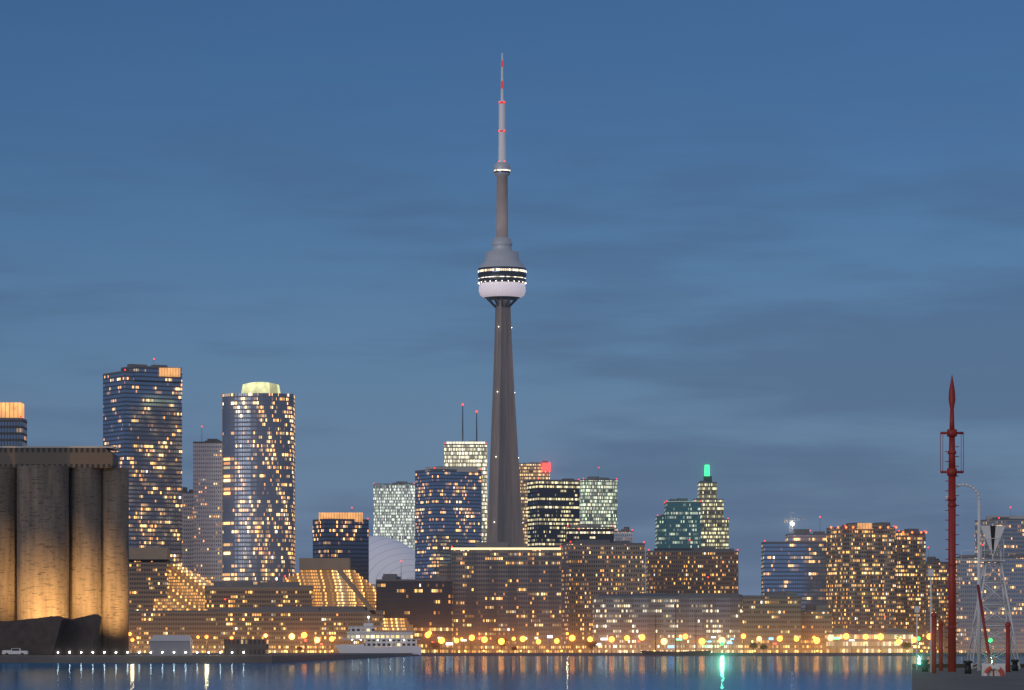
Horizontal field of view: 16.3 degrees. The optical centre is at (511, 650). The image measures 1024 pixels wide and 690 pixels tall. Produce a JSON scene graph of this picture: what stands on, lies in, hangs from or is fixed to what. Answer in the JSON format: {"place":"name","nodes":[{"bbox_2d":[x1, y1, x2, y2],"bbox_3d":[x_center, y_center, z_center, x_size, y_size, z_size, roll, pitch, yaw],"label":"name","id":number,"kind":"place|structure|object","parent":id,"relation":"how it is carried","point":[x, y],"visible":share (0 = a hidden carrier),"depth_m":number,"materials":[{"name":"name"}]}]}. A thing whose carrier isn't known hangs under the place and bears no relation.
{"place":"outdoors","nodes":[
{"label":"outdoors","id":0,"kind":"place"},
{"bbox_2d":[0,402,26,445],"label":"building","id":1,"kind":"structure","parent":0,"point":[13,431],"depth_m":1700.09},
{"bbox_2d":[103,358,181,563],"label":"building","id":2,"kind":"structure","parent":0,"point":[142,426],"depth_m":2562.75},
{"bbox_2d":[121,364,181,381],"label":"building step","id":3,"kind":"object","parent":2,"relation":"attached to","point":[142,372],"visible":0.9,"depth_m":2559.73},
{"bbox_2d":[153,609,204,609],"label":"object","id":4,"kind":"object","parent":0,"point":[178,609],"visible":0.21,"depth_m":2351.40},
{"bbox_2d":[154,605,204,607],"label":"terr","id":5,"kind":"object","parent":4,"relation":"on","point":[179,606],"visible":0.5,"depth_m":2353.60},
{"bbox_2d":[154,602,204,603],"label":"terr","id":6,"kind":"object","parent":5,"relation":"on","point":[179,602],"visible":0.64,"depth_m":2355.80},
{"bbox_2d":[154,599,204,600],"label":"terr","id":7,"kind":"object","parent":6,"relation":"on","point":[179,599],"visible":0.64,"depth_m":2358.00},
{"bbox_2d":[167,596,204,597],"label":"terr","id":8,"kind":"object","parent":7,"relation":"on","point":[185,596],"visible":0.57,"depth_m":2360.20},
{"bbox_2d":[167,592,204,594],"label":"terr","id":9,"kind":"object","parent":8,"relation":"on","point":[185,593],"visible":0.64,"depth_m":2362.40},
{"bbox_2d":[168,589,204,591],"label":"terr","id":10,"kind":"object","parent":9,"relation":"on","point":[186,590],"visible":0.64,"depth_m":2364.60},
{"bbox_2d":[168,586,204,587],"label":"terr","id":11,"kind":"object","parent":10,"relation":"on","point":[186,586],"visible":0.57,"depth_m":2366.80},
{"bbox_2d":[168,583,212,584],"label":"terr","id":12,"kind":"object","parent":11,"relation":"on","point":[190,583],"visible":0.5,"depth_m":2369.00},
{"bbox_2d":[169,580,210,582],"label":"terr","id":13,"kind":"object","parent":12,"relation":"on","point":[208,581],"visible":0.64,"depth_m":2371.20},
{"bbox_2d":[169,577,203,579],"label":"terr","id":14,"kind":"object","parent":13,"relation":"on","point":[201,578],"visible":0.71,"depth_m":2373.40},
{"bbox_2d":[169,573,199,576],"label":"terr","id":15,"kind":"object","parent":14,"relation":"on","point":[184,574],"visible":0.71,"depth_m":2375.60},
{"bbox_2d":[0,653,411,662],"bbox_3d":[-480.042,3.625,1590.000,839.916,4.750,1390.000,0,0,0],"label":"quay","id":16,"kind":"structure","parent":0,"point":[285,657],"depth_m":895.00,"materials":[{"name":"concrete"}]},
{"bbox_2d":[2,648,27,654],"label":"car","id":17,"kind":"object","parent":16,"relation":"on","point":[13,651],"visible":0.84,"depth_m":903.00,"materials":[{"name":"white"}]},
{"bbox_2d":[0,616,65,654],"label":"moored hull","id":18,"kind":"object","parent":16,"relation":"on","point":[39,636],"visible":0.86,"depth_m":930.00,"materials":[{"name":"metal"}]},
{"bbox_2d":[0,465,128,654],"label":"grain silos","id":19,"kind":"object","parent":16,"relation":"on","point":[64,541],"visible":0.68,"depth_m":964.01,"materials":[{"name":"concrete"}]},
{"bbox_2d":[0,448,117,468],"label":"silo gallery","id":20,"kind":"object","parent":19,"relation":"on","point":[80,457],"depth_m":964.00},
{"bbox_2d":[0,446,119,450],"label":"silo roof","id":21,"kind":"structure","parent":20,"relation":"on","point":[112,448],"depth_m":963.60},
{"bbox_2d":[50,614,101,654],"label":"moored hull","id":22,"kind":"object","parent":16,"relation":"on","point":[79,635],"visible":0.75,"depth_m":940.00,"materials":[{"name":"metal"}]},
{"bbox_2d":[0,655,271,655],"bbox_3d":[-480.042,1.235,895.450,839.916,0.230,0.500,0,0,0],"label":"quay kerb","id":23,"kind":"structure","parent":16,"relation":"on","point":[135,655],"depth_m":895.20,"materials":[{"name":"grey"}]},
{"bbox_2d":[150,635,192,654],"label":"marquee tent","id":24,"kind":"object","parent":16,"relation":"on","point":[171,644],"visible":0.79,"depth_m":1010.00,"materials":[{"name":"white fabric"}]},
{"bbox_2d":[224,639,267,654],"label":"shed","id":25,"kind":"structure","parent":16,"relation":"on","point":[248,646],"depth_m":1000.00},
{"bbox_2d":[223,382,294,585],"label":"building","id":26,"kind":"structure","parent":0,"point":[258,487],"depth_m":2502.16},
{"bbox_2d":[222,393,223,580],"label":"building edge","id":27,"kind":"object","parent":26,"relation":"attached to","point":[222,486],"visible":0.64,"depth_m":2512.41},
{"bbox_2d":[313,507,368,582],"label":"building","id":28,"kind":"structure","parent":0,"point":[340,538],"depth_m":2659.64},
{"bbox_2d":[349,626,374,631],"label":"ship's bridge","id":29,"kind":"structure","parent":0,"point":[361,628],"depth_m":2152.00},
{"bbox_2d":[369,536,414,583],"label":"stadium dome","id":30,"kind":"structure","parent":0,"point":[387,555],"depth_m":3615.27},
{"bbox_2d":[383,628,416,629],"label":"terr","id":31,"kind":"object","parent":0,"point":[399,628],"visible":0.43,"depth_m":2332.20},
{"bbox_2d":[383,625,412,626],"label":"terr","id":32,"kind":"object","parent":31,"relation":"on","point":[398,625],"visible":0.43,"depth_m":2334.40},
{"bbox_2d":[384,621,408,623],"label":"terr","id":33,"kind":"object","parent":32,"relation":"on","point":[396,622],"visible":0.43,"depth_m":2336.60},
{"bbox_2d":[439,565,450,578],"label":"building wing","id":34,"kind":"structure","parent":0,"point":[444,570],"depth_m":2425.00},
{"bbox_2d":[0,656,1023,689],"bbox_3d":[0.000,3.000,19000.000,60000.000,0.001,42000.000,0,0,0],"label":"water","id":35,"kind":"structure","parent":0,"point":[643,673],"depth_m":456.40,"materials":[{"name":"liquid"}]},
{"bbox_2d":[335,645,420,655],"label":"boat hull","id":36,"kind":"object","parent":35,"relation":"on","point":[361,649],"visible":0.85,"depth_m":2150.00,"materials":[{"name":"white"}]},
{"bbox_2d":[364,639,416,646],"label":"ship deck","id":37,"kind":"structure","parent":36,"relation":"on","point":[390,643],"depth_m":2150.90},
{"bbox_2d":[347,632,412,638],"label":"ship deck","id":38,"kind":"structure","parent":37,"relation":"on","point":[379,635],"depth_m":2151.20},
{"bbox_2d":[339,618,420,645],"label":"cruise boat trim","id":39,"kind":"structure","parent":35,"relation":"on","point":[363,639],"depth_m":2150.86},
{"bbox_2d":[640,607,725,654],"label":"tall ship","id":40,"kind":"object","parent":35,"relation":"on","point":[695,652],"visible":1,"depth_m":2215.00,"materials":[{"name":"brown"}]},
{"bbox_2d":[0,0,1023,594],"label":"sky","id":41,"kind":"structure","parent":0,"point":[763,244],"materials":[{"name":"blue"}]},
{"bbox_2d":[584,640,598,648],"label":"tree","id":42,"kind":"object","parent":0,"point":[591,644],"visible":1,"depth_m":2278.64,"materials":[{"name":"brown plant"}]},
{"bbox_2d":[420,653,1023,655],"bbox_3d":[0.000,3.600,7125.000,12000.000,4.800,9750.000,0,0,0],"label":"quay wall","id":43,"kind":"structure","parent":0,"point":[710,654],"depth_m":2250.00,"materials":[{"name":"concrete"}]},
{"bbox_2d":[129,561,169,609],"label":"building","id":44,"kind":"structure","parent":43,"relation":"on","point":[148,582],"depth_m":2360.00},
{"bbox_2d":[129,548,169,562],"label":"terrace cap","id":45,"kind":"object","parent":44,"relation":"on","point":[148,553],"visible":0.64,"depth_m":2360.00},
{"bbox_2d":[182,493,192,572],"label":"building slab","id":46,"kind":"structure","parent":43,"relation":"on","point":[187,530],"depth_m":2640.00,"materials":[{"name":"grey"}]},
{"bbox_2d":[193,443,221,582],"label":"building slab","id":47,"kind":"structure","parent":43,"relation":"on","point":[207,511],"depth_m":2620.00,"materials":[{"name":"grey"}]},
{"bbox_2d":[193,439,221,442],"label":"roof parapet","id":48,"kind":"structure","parent":47,"relation":"on","point":[213,441],"depth_m":2620.00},
{"bbox_2d":[129,599,383,652],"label":"apartment building","id":49,"kind":"structure","parent":43,"relation":"on","point":[278,625],"depth_m":2326.00,"materials":[{"name":"brown"}]},
{"bbox_2d":[312,605,375,606],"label":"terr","id":50,"kind":"object","parent":49,"relation":"on","point":[343,605],"visible":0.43,"depth_m":2347.60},
{"bbox_2d":[312,602,375,603],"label":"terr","id":51,"kind":"object","parent":50,"relation":"on","point":[341,603],"visible":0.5,"depth_m":2349.80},
{"bbox_2d":[313,599,375,600],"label":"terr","id":52,"kind":"object","parent":51,"relation":"on","point":[342,599],"visible":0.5,"depth_m":2352.00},
{"bbox_2d":[313,595,375,597],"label":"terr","id":53,"kind":"object","parent":52,"relation":"on","point":[342,596],"visible":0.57,"depth_m":2354.20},
{"bbox_2d":[313,592,375,593],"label":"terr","id":54,"kind":"object","parent":53,"relation":"on","point":[343,592],"visible":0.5,"depth_m":2356.40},
{"bbox_2d":[313,589,375,591],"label":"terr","id":55,"kind":"object","parent":54,"relation":"on","point":[343,590],"visible":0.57,"depth_m":2358.60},
{"bbox_2d":[313,586,374,588],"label":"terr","id":56,"kind":"object","parent":55,"relation":"on","point":[373,587],"visible":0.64,"depth_m":2360.80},
{"bbox_2d":[300,585,369,585],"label":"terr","id":57,"kind":"object","parent":56,"relation":"on","point":[333,585],"visible":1,"depth_m":2362.75,"materials":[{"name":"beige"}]},
{"bbox_2d":[300,583,370,585],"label":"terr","id":58,"kind":"object","parent":56,"relation":"on","point":[334,584],"visible":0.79,"depth_m":2363.00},
{"bbox_2d":[283,579,366,582],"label":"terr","id":59,"kind":"object","parent":58,"relation":"on","point":[322,580],"visible":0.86,"depth_m":2365.20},
{"bbox_2d":[288,578,361,578],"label":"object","id":60,"kind":"object","parent":59,"relation":"on","point":[323,578],"visible":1,"depth_m":2367.15,"materials":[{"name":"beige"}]},
{"bbox_2d":[288,576,362,578],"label":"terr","id":61,"kind":"object","parent":59,"relation":"on","point":[323,577],"visible":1,"depth_m":2367.40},
{"bbox_2d":[294,573,358,575],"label":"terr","id":62,"kind":"object","parent":61,"relation":"on","point":[325,574],"visible":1,"depth_m":2369.60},
{"bbox_2d":[300,570,354,571],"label":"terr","id":63,"kind":"object","parent":62,"relation":"on","point":[325,571],"visible":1,"depth_m":2371.80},
{"bbox_2d":[299,558,350,569],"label":"terrace cap","id":64,"kind":"object","parent":63,"relation":"on","point":[321,563],"visible":1,"depth_m":2364.00,"materials":[{"name":"beige concrete"}]},
{"bbox_2d":[333,566,375,613],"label":"diagonal beam","id":65,"kind":"structure","parent":49,"relation":"on","point":[352,586],"depth_m":2326.00,"materials":[{"name":"beige concrete"}]},
{"bbox_2d":[205,576,312,609],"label":"building","id":66,"kind":"structure","parent":43,"relation":"on","point":[242,598],"depth_m":2344.00,"materials":[{"name":"brown"}]},
{"bbox_2d":[207,587,312,588],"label":"terrace parapet","id":67,"kind":"structure","parent":66,"relation":"on","point":[259,587],"depth_m":2343.70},
{"bbox_2d":[373,481,414,551],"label":"building","id":68,"kind":"structure","parent":43,"relation":"on","point":[393,510],"depth_m":4300.00,"materials":[{"name":"grey"}]},
{"bbox_2d":[376,561,452,652],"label":"building","id":69,"kind":"structure","parent":43,"relation":"on","point":[423,606],"depth_m":2340.00,"materials":[{"name":"brown"}]},
{"bbox_2d":[415,466,481,578],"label":"building","id":70,"kind":"structure","parent":43,"relation":"on","point":[448,508],"depth_m":3011.15,"materials":[{"name":"blue"}]},
{"bbox_2d":[425,467,477,472],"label":"roof parapet","id":71,"kind":"structure","parent":70,"relation":"attached to","point":[467,469],"depth_m":3010.00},
{"bbox_2d":[444,441,486,541],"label":"building","id":72,"kind":"structure","parent":43,"relation":"on","point":[465,455],"depth_m":3500.00,"materials":[{"name":"grey"}]},
{"bbox_2d":[446,442,484,443],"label":"roof edge","id":73,"kind":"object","parent":72,"relation":"attached to","point":[465,442],"depth_m":3502.00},
{"bbox_2d":[478,53,526,543],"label":"observation tower","id":74,"kind":"structure","parent":43,"relation":"on","point":[502,272],"depth_m":3289.79,"materials":[{"name":"concrete"}]},
{"bbox_2d":[451,542,560,652],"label":"building","id":75,"kind":"structure","parent":43,"relation":"on","point":[510,594],"depth_m":2420.00,"materials":[{"name":"grey"}]},
{"bbox_2d":[451,548,560,549],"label":"building top line","id":76,"kind":"object","parent":75,"relation":"attached to","point":[505,548],"visible":1,"depth_m":2419.70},
{"bbox_2d":[519,461,549,543],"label":"building","id":77,"kind":"structure","parent":43,"relation":"on","point":[530,471],"depth_m":3900.00,"materials":[{"name":"brown"}]},
{"bbox_2d":[542,463,550,470],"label":"building sign","id":78,"kind":"object","parent":77,"relation":"attached to","point":[546,466],"visible":1,"depth_m":3897.00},
{"bbox_2d":[527,478,579,546],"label":"building","id":79,"kind":"structure","parent":43,"relation":"on","point":[553,509],"depth_m":3307.26,"materials":[{"name":"grey"}]},
{"bbox_2d":[566,524,613,542],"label":"building","id":80,"kind":"structure","parent":43,"relation":"on","point":[588,532],"depth_m":2900.00,"materials":[{"name":"grey"}]},
{"bbox_2d":[580,467,616,530],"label":"building","id":81,"kind":"structure","parent":43,"relation":"on","point":[598,500],"depth_m":3705.14,"materials":[{"name":"grey"}]},
{"bbox_2d":[561,528,644,652],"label":"building","id":82,"kind":"structure","parent":43,"relation":"on","point":[590,569],"depth_m":2464.64,"materials":[{"name":"brown"}]},
{"bbox_2d":[284,650,921,652],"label":"quay edge lights","id":83,"kind":"object","parent":43,"relation":"on","point":[624,651],"visible":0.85,"depth_m":2251.22,"materials":[{"name":"grey"}]},
{"bbox_2d":[614,527,632,542],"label":"building","id":84,"kind":"structure","parent":43,"relation":"on","point":[625,534],"depth_m":2950.00,"materials":[{"name":"grey"}]},
{"bbox_2d":[593,577,741,652],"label":"building","id":85,"kind":"structure","parent":43,"relation":"on","point":[620,618],"depth_m":2330.00,"materials":[{"name":"grey"}]},
{"bbox_2d":[599,594,678,595],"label":"building roof","id":86,"kind":"structure","parent":85,"relation":"attached to","point":[638,594],"depth_m":2336.00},
{"bbox_2d":[664,498,700,547],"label":"building","id":87,"kind":"structure","parent":43,"relation":"on","point":[683,523],"depth_m":3250.00,"materials":[{"name":"teal"}]},
{"bbox_2d":[655,502,665,547],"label":"building wing","id":88,"kind":"structure","parent":87,"relation":"attached to","point":[660,531],"depth_m":3260.00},
{"bbox_2d":[646,539,737,593],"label":"building","id":89,"kind":"structure","parent":43,"relation":"on","point":[691,570],"depth_m":2600.00,"materials":[{"name":"brown"}]},
{"bbox_2d":[654,548,689,549],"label":"roof parapet","id":90,"kind":"structure","parent":89,"relation":"on","point":[671,548],"depth_m":2606.00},
{"bbox_2d":[701,517,728,547],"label":"building","id":91,"kind":"structure","parent":43,"relation":"on","point":[714,532],"depth_m":3450.00,"materials":[{"name":"grey"}]},
{"bbox_2d":[692,498,722,518],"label":"building","id":92,"kind":"structure","parent":91,"relation":"on","point":[711,508],"depth_m":3454.00,"materials":[{"name":"grey"}]},
{"bbox_2d":[698,471,716,498],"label":"building","id":93,"kind":"structure","parent":92,"relation":"on","point":[707,489],"depth_m":3458.00,"materials":[{"name":"grey"}]},
{"bbox_2d":[742,591,800,652],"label":"building","id":94,"kind":"structure","parent":43,"relation":"on","point":[767,615],"depth_m":2320.00,"materials":[{"name":"grey"}]},
{"bbox_2d":[761,530,825,609],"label":"building","id":95,"kind":"structure","parent":43,"relation":"on","point":[799,567],"depth_m":2620.00,"materials":[{"name":"blue"}]},
{"bbox_2d":[784,517,806,533],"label":"tower crane","id":96,"kind":"object","parent":95,"relation":"on","point":[790,521],"visible":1,"depth_m":2629.89,"materials":[{"name":"white paint"}]},
{"bbox_2d":[801,605,831,652],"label":"building","id":97,"kind":"structure","parent":43,"relation":"on","point":[816,620],"depth_m":2330.00,"materials":[{"name":"brown"}]},
{"bbox_2d":[826,522,894,631],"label":"building","id":98,"kind":"structure","parent":43,"relation":"on","point":[860,579],"depth_m":2507.84,"materials":[{"name":"brown"}]},
{"bbox_2d":[857,523,871,528],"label":"rooftop penthouse","id":99,"kind":"object","parent":98,"relation":"on","point":[864,525],"visible":1,"depth_m":2498.00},
{"bbox_2d":[826,616,912,652],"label":"pavilion","id":100,"kind":"structure","parent":43,"relation":"on","point":[887,643],"depth_m":2300.00,"materials":[{"name":"grey"}]},
{"bbox_2d":[895,529,925,652],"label":"building","id":101,"kind":"structure","parent":43,"relation":"on","point":[910,570],"depth_m":2563.80,"materials":[{"name":"brown"}]},
{"bbox_2d":[926,547,947,652],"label":"building","id":102,"kind":"structure","parent":43,"relation":"on","point":[939,593],"depth_m":2700.00,"materials":[{"name":"brown"}]},
{"bbox_2d":[956,544,1023,652],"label":"building","id":103,"kind":"structure","parent":43,"relation":"on","point":[966,580],"depth_m":2500.00,"materials":[{"name":"grey"}]},
{"bbox_2d":[975,507,1023,555],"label":"building","id":104,"kind":"structure","parent":43,"relation":"on","point":[1013,537],"depth_m":2654.78,"materials":[{"name":"grey"}]},
{"bbox_2d":[986,516,1023,521],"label":"building roof","id":105,"kind":"structure","parent":104,"relation":"attached to","point":[1010,517],"depth_m":2664.00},
{"bbox_2d":[785,516,825,540],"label":"building","id":106,"kind":"structure","parent":0,"point":[801,535],"depth_m":2624.00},
{"bbox_2d":[912,668,1023,689],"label":"pier deck","id":107,"kind":"structure","parent":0,"point":[945,679],"depth_m":84.83,"materials":[{"name":"concrete"}]},
{"bbox_2d":[940,376,963,671],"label":"red mast","id":108,"kind":"object","parent":107,"relation":"on","point":[951,433],"visible":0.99,"depth_m":119.90,"materials":[{"name":"metal"}]},
{"bbox_2d":[914,550,1000,671],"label":"posts","id":109,"kind":"object","parent":107,"relation":"on","point":[930,574],"visible":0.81,"depth_m":134.91,"materials":[{"name":"metal"}]},
{"bbox_2d":[945,483,980,670],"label":"street lamp","id":110,"kind":"object","parent":107,"relation":"on","point":[978,575],"visible":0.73,"depth_m":127.95,"materials":[{"name":"metal"}]},
{"bbox_2d":[912,664,1023,667],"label":"pier fender","id":111,"kind":"object","parent":107,"relation":"on","point":[957,665],"visible":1,"depth_m":149.65,"materials":[{"name":"brown"}]},
{"bbox_2d":[921,660,1018,673],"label":"mooring bollards","id":112,"kind":"object","parent":107,"relation":"on","point":[967,666],"visible":0.97,"depth_m":119.91,"materials":[{"name":"grey metal"}]},
{"bbox_2d":[931,585,1010,672],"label":"red posts","id":113,"kind":"object","parent":107,"relation":"on","point":[941,623],"visible":0.96,"depth_m":111.96,"materials":[{"name":"metal"}]},
{"bbox_2d":[982,658,1004,675],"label":"life ring station","id":114,"kind":"object","parent":107,"relation":"on","point":[993,668],"visible":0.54,"depth_m":100.09,"materials":[{"name":"white"}]},
{"bbox_2d":[966,523,1020,668],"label":"lattice tower","id":115,"kind":"structure","parent":0,"point":[1001,583],"depth_m":140.61,"materials":[{"name":"metal"}]},
{"bbox_2d":[981,526,1004,555],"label":"triangular daymark","id":116,"kind":"object","parent":115,"relation":"attached to","point":[986,530],"visible":0.82,"depth_m":140.89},
{"bbox_2d":[990,526,995,553],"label":"daymark center stripe","id":117,"kind":"object","parent":116,"relation":"attached to","point":[992,528],"visible":1,"depth_m":140.89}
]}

